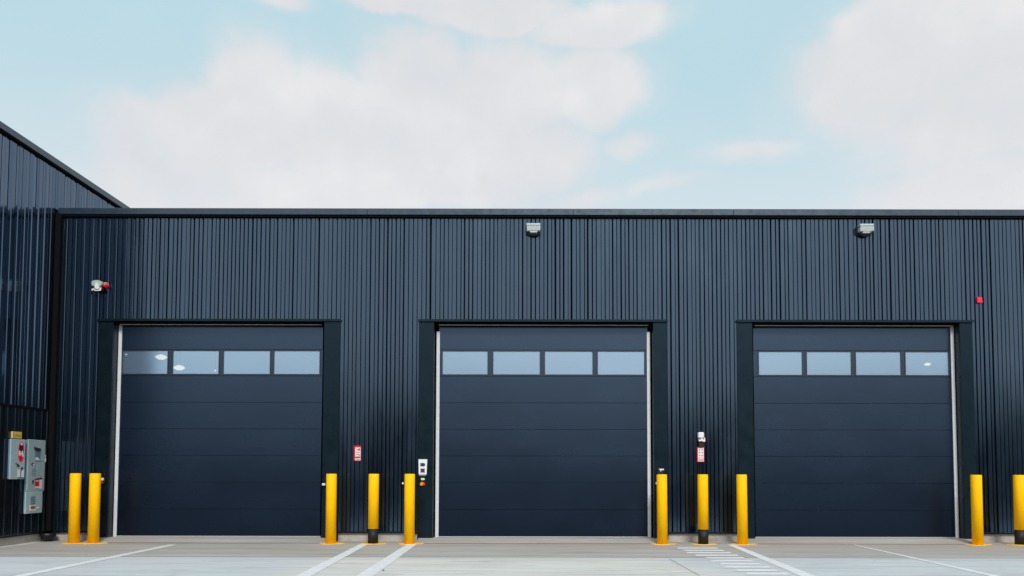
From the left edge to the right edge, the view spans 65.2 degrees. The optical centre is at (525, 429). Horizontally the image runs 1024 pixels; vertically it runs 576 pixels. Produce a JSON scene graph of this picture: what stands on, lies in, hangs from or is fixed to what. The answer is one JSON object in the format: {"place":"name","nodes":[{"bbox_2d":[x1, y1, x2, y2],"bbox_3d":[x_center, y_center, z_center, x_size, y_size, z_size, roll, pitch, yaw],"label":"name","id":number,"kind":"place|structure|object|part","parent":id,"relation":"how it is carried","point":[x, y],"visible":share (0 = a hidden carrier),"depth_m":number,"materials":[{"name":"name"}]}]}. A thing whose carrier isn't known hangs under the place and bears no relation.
{"place":"outdoors","nodes":[
{"label":"outdoors","id":0,"kind":"place"},
{"bbox_2d":[0,540,1023,575],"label":"yard","id":1,"kind":"structure","parent":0,"point":[449,559],"depth_m":11.83,"materials":[{"name":"concrete"}]},
{"bbox_2d":[0,542,38,547],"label":"kerb","id":2,"kind":"structure","parent":1,"relation":"on","point":[18,544],"depth_m":14.00,"materials":[{"name":"grey concrete"}]},
{"bbox_2d":[61,473,82,543],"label":"bollard","id":3,"kind":"object","parent":1,"relation":"on","point":[74,509],"visible":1,"depth_m":14.38,"materials":[{"name":"yellow metal"}]},
{"bbox_2d":[81,473,106,543],"bbox_3d":[-7.764,1.411,14.448,0.465,1.255,0.302,0,-3,0],"label":"bollard","id":4,"kind":"object","parent":1,"relation":"on","point":[94,507],"visible":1,"depth_m":14.38,"materials":[{"name":"yellow metal"}]},
{"bbox_2d":[16,545,172,575],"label":"parking line","id":5,"kind":"object","parent":1,"relation":"on","point":[60,567],"visible":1,"depth_m":11.33,"materials":[{"name":"paint"}]},
{"bbox_2d":[84,536,324,542],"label":"ramp","id":6,"kind":"structure","parent":1,"relation":"on","point":[171,539],"depth_m":14.73,"materials":[{"name":"concrete"}]},
{"bbox_2d":[296,543,367,575],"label":"parking line","id":7,"kind":"object","parent":1,"relation":"on","point":[317,568],"visible":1,"depth_m":11.38,"materials":[{"name":"paint"}]},
{"bbox_2d":[320,474,344,543],"bbox_3d":[-3.483,1.418,14.446,0.465,1.255,0.302,0,-3,0],"label":"bollard","id":8,"kind":"object","parent":1,"relation":"on","point":[331,499],"visible":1,"depth_m":14.38,"materials":[{"name":"yellow metal"}]},
{"bbox_2d":[362,474,385,543],"bbox_3d":[-2.730,1.419,14.436,0.457,1.255,0.301,0,-3,0],"label":"bollard","id":9,"kind":"object","parent":1,"relation":"on","point":[373,503],"visible":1,"depth_m":14.37,"materials":[{"name":"yellow metal"}]},
{"bbox_2d":[357,544,415,575],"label":"parking line","id":10,"kind":"object","parent":1,"relation":"on","point":[376,568],"visible":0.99,"depth_m":11.39,"materials":[{"name":"paint"}]},
{"bbox_2d":[2,556,771,575],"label":"slab joint","id":11,"kind":"object","parent":1,"relation":"on","point":[198,556],"visible":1,"depth_m":12.14,"materials":[{"name":"grey concrete"}]},
{"bbox_2d":[398,474,423,543],"bbox_3d":[-2.067,1.420,14.437,0.465,1.255,0.302,0,-3,0],"label":"bollard","id":12,"kind":"object","parent":1,"relation":"on","point":[409,509],"visible":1,"depth_m":14.37,"materials":[{"name":"yellow metal"}]},
{"bbox_2d":[40,208,1023,541],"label":"warehouse","id":13,"kind":"structure","parent":1,"relation":"on","point":[244,372],"depth_m":15.18,"materials":[{"name":"grey metal"}]},
{"bbox_2d":[92,280,109,291],"bbox_3d":[-8.009,-2.713,15.093,0.283,0.210,0.162,0,-3,0],"label":"alarm horn","id":14,"kind":"object","parent":13,"relation":"attached to","point":[98,285],"visible":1,"depth_m":15.04,"materials":[{"name":"white plastic"}]},
{"bbox_2d":[101,474,105,483],"bbox_3d":[-7.875,0.907,14.906,0.070,0.190,0.100,0,-3,0],"label":"photo sensor","id":15,"kind":"object","parent":13,"relation":"attached to","point":[103,480],"visible":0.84,"depth_m":14.90,"materials":[{"name":"black plastic"}]},
{"bbox_2d":[117,325,323,536],"bbox_3d":[-5.796,-0.016,15.239,3.840,4.062,0.055,0,-3,0],"label":"overhead door","id":16,"kind":"structure","parent":13,"relation":"in","point":[221,425],"depth_m":15.22,"materials":[{"name":"metal"}]},
{"bbox_2d":[354,446,360,460],"bbox_3d":[-3.145,0.436,14.987,0.134,0.284,0.012,0,-3,0],"label":"fire sign","id":17,"kind":"object","parent":13,"relation":"attached to","point":[357,453],"visible":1,"depth_m":14.98,"materials":[{"name":"red"}]},
{"bbox_2d":[419,459,426,475],"bbox_3d":[-1.915,0.703,14.950,0.162,0.313,0.034,0,-3,0],"label":"control panel","id":18,"kind":"object","parent":13,"relation":"attached to","point":[422,466],"visible":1,"depth_m":14.94,"materials":[{"name":"white plastic"}]},
{"bbox_2d":[526,223,540,235],"bbox_3d":[0.149,-3.785,15.134,0.282,0.215,0.170,0,-3,0],"label":"wall light","id":19,"kind":"object","parent":13,"relation":"attached to","point":[533,229],"visible":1,"depth_m":15.07,"materials":[{"name":"white plastic"}]},
{"bbox_2d":[439,325,647,536],"bbox_3d":[0.341,-0.005,15.239,3.987,4.062,0.055,0,-3,0],"label":"overhead door","id":20,"kind":"structure","parent":13,"relation":"in","point":[543,429],"depth_m":15.22,"materials":[{"name":"metal"}]},
{"bbox_2d":[656,468,663,473],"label":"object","id":21,"kind":"object","parent":13,"relation":"attached to","point":[659,470],"depth_m":14.91,"materials":[{"name":"black plastic"}]},
{"bbox_2d":[698,219,700,416],"bbox_3d":[3.299,-1.968,15.116,0.012,4.115,0.020,0,-3,0],"label":"conduit","id":22,"kind":"object","parent":13,"relation":"attached to","point":[699,318],"visible":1,"depth_m":15.12,"materials":[{"name":"black metal"}]},
{"bbox_2d":[697,447,703,461],"bbox_3d":[3.284,0.456,14.985,0.134,0.284,0.014,0,-3,0],"label":"fire sign","id":23,"kind":"object","parent":13,"relation":"attached to","point":[700,454],"visible":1,"depth_m":14.98,"materials":[{"name":"red"}]},
{"bbox_2d":[697,432,704,446],"bbox_3d":[3.292,0.181,14.959,0.132,0.277,0.096,0,-3,0],"label":"alarm device","id":24,"kind":"object","parent":13,"relation":"attached to","point":[700,436],"visible":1,"depth_m":14.93,"materials":[{"name":"white plastic"}]},
{"bbox_2d":[752,326,954,537],"bbox_3d":[6.240,0.005,15.239,3.767,4.062,0.055,0,-3,0],"label":"overhead door","id":25,"kind":"structure","parent":13,"relation":"in","point":[853,424],"depth_m":15.22,"materials":[{"name":"metal"}]},
{"bbox_2d":[856,224,873,236],"bbox_3d":[6.429,-3.775,15.134,0.282,0.215,0.170,0,-3,0],"label":"wall light","id":26,"kind":"object","parent":13,"relation":"attached to","point":[864,230],"visible":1,"depth_m":15.08,"materials":[{"name":"white plastic"}]},
{"bbox_2d":[976,297,982,302],"bbox_3d":[8.582,-2.456,15.130,0.107,0.105,0.060,0,-3,0],"label":"red lamp","id":27,"kind":"object","parent":13,"relation":"attached to","point":[979,300],"visible":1,"depth_m":15.10,"materials":[{"name":"red plastic"}]},
{"bbox_2d":[416,537,669,543],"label":"ramp","id":28,"kind":"structure","parent":1,"relation":"on","point":[628,540],"depth_m":14.72,"materials":[{"name":"concrete"}]},
{"bbox_2d":[651,474,675,544],"bbox_3d":[2.495,1.429,14.448,0.465,1.255,0.302,0,-3,0],"label":"bollard","id":29,"kind":"object","parent":1,"relation":"on","point":[662,527],"visible":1,"depth_m":14.38,"materials":[{"name":"yellow metal"}]},
{"bbox_2d":[691,474,715,544],"bbox_3d":[3.219,1.429,14.430,0.457,1.255,0.301,0,-3,0],"label":"bollard","id":30,"kind":"object","parent":1,"relation":"on","point":[703,524],"visible":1,"depth_m":14.36,"materials":[{"name":"yellow metal"}]},
{"bbox_2d":[677,547,789,574],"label":"road marking","id":31,"kind":"object","parent":1,"relation":"on","point":[733,561],"visible":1,"depth_m":11.59,"materials":[{"name":"paint"}]},
{"bbox_2d":[730,474,754,544],"bbox_3d":[3.941,1.431,14.451,0.465,1.255,0.302,0,-3,0],"label":"bollard","id":32,"kind":"object","parent":1,"relation":"on","point":[742,511],"visible":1,"depth_m":14.38,"materials":[{"name":"yellow metal"}]},
{"bbox_2d":[729,545,813,575],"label":"parking line","id":33,"kind":"object","parent":1,"relation":"on","point":[786,567],"visible":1,"depth_m":11.48,"materials":[{"name":"paint"}]},
{"bbox_2d":[748,537,988,543],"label":"ramp","id":34,"kind":"structure","parent":1,"relation":"on","point":[777,540],"depth_m":14.74,"materials":[{"name":"concrete"}]},
{"bbox_2d":[856,545,997,575],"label":"parking line","id":35,"kind":"object","parent":1,"relation":"on","point":[937,563],"visible":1,"depth_m":11.26,"materials":[{"name":"paint"}]},
{"bbox_2d":[966,475,991,544],"bbox_3d":[8.179,1.438,14.442,0.465,1.255,0.302,0,-3,0],"label":"bollard","id":36,"kind":"object","parent":1,"relation":"on","point":[976,509],"visible":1,"depth_m":14.38,"materials":[{"name":"yellow metal"}]},
{"bbox_2d":[1007,475,1023,545],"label":"bollard","id":37,"kind":"object","parent":1,"relation":"on","point":[1018,493],"visible":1,"depth_m":14.37,"materials":[{"name":"yellow metal"}]},
{"bbox_2d":[0,0,1023,209],"label":"sky","id":38,"kind":"structure","parent":0,"point":[435,104],"materials":[{"name":"blue"}]},
{"bbox_2d":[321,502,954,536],"bbox_3d":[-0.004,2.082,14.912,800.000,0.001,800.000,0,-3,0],"label":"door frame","id":39,"kind":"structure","parent":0,"point":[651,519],"depth_m":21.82,"materials":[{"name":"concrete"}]},
{"bbox_2d":[0,121,129,546],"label":"side building","id":40,"kind":"structure","parent":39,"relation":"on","point":[39,186],"depth_m":14.26,"materials":[{"name":"metal"}]},
{"bbox_2d":[7,439,25,478],"bbox_3d":[-8.862,0.508,13.936,0.057,0.694,0.400,0,-3,0],"label":"electrical cabinet","id":41,"kind":"object","parent":40,"relation":"attached to","point":[16,458],"visible":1,"depth_m":13.90,"materials":[{"name":"grey metal"}]},
{"bbox_3d":[-8.849,0.508,13.936,0.020,0.695,0.400,0,-3,0],"label":"door","id":42,"kind":"part","parent":41,"relation":"part of","materials":[{"name":"grey metal"}]},
{"bbox_2d":[11,431,21,438],"bbox_3d":[-8.876,0.088,13.953,0.028,0.116,0.263,0,-3,0],"label":"yellow sign","id":43,"kind":"object","parent":40,"relation":"attached to","point":[17,435],"visible":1,"depth_m":13.94,"materials":[{"name":"yellow plastic"}]},
{"bbox_2d":[23,439,45,513],"bbox_3d":[-8.860,0.838,14.456,0.061,1.321,0.568,0,-3,0],"label":"electrical cabinet","id":44,"kind":"object","parent":40,"relation":"attached to","point":[35,460],"visible":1,"depth_m":14.40,"materials":[{"name":"grey metal"}]},
{"bbox_3d":[-8.848,1.301,14.391,0.024,0.391,0.488,0,-3,0],"label":"lower door","id":45,"kind":"part","parent":44,"relation":"part of","materials":[{"name":"grey metal"}]},
{"bbox_3d":[-8.849,0.641,14.466,0.020,0.926,0.508,0,-3,0],"label":"door","id":46,"kind":"part","parent":44,"relation":"part of","materials":[{"name":"grey metal"}]},
{"bbox_2d":[35,451,40,459],"bbox_3d":[-8.838,0.464,14.502,0.002,0.151,0.158,0,-3,0],"label":"meter window","id":47,"kind":"structure","parent":44,"relation":"in","point":[37,453],"depth_m":14.49,"materials":[{"name":"glass"}]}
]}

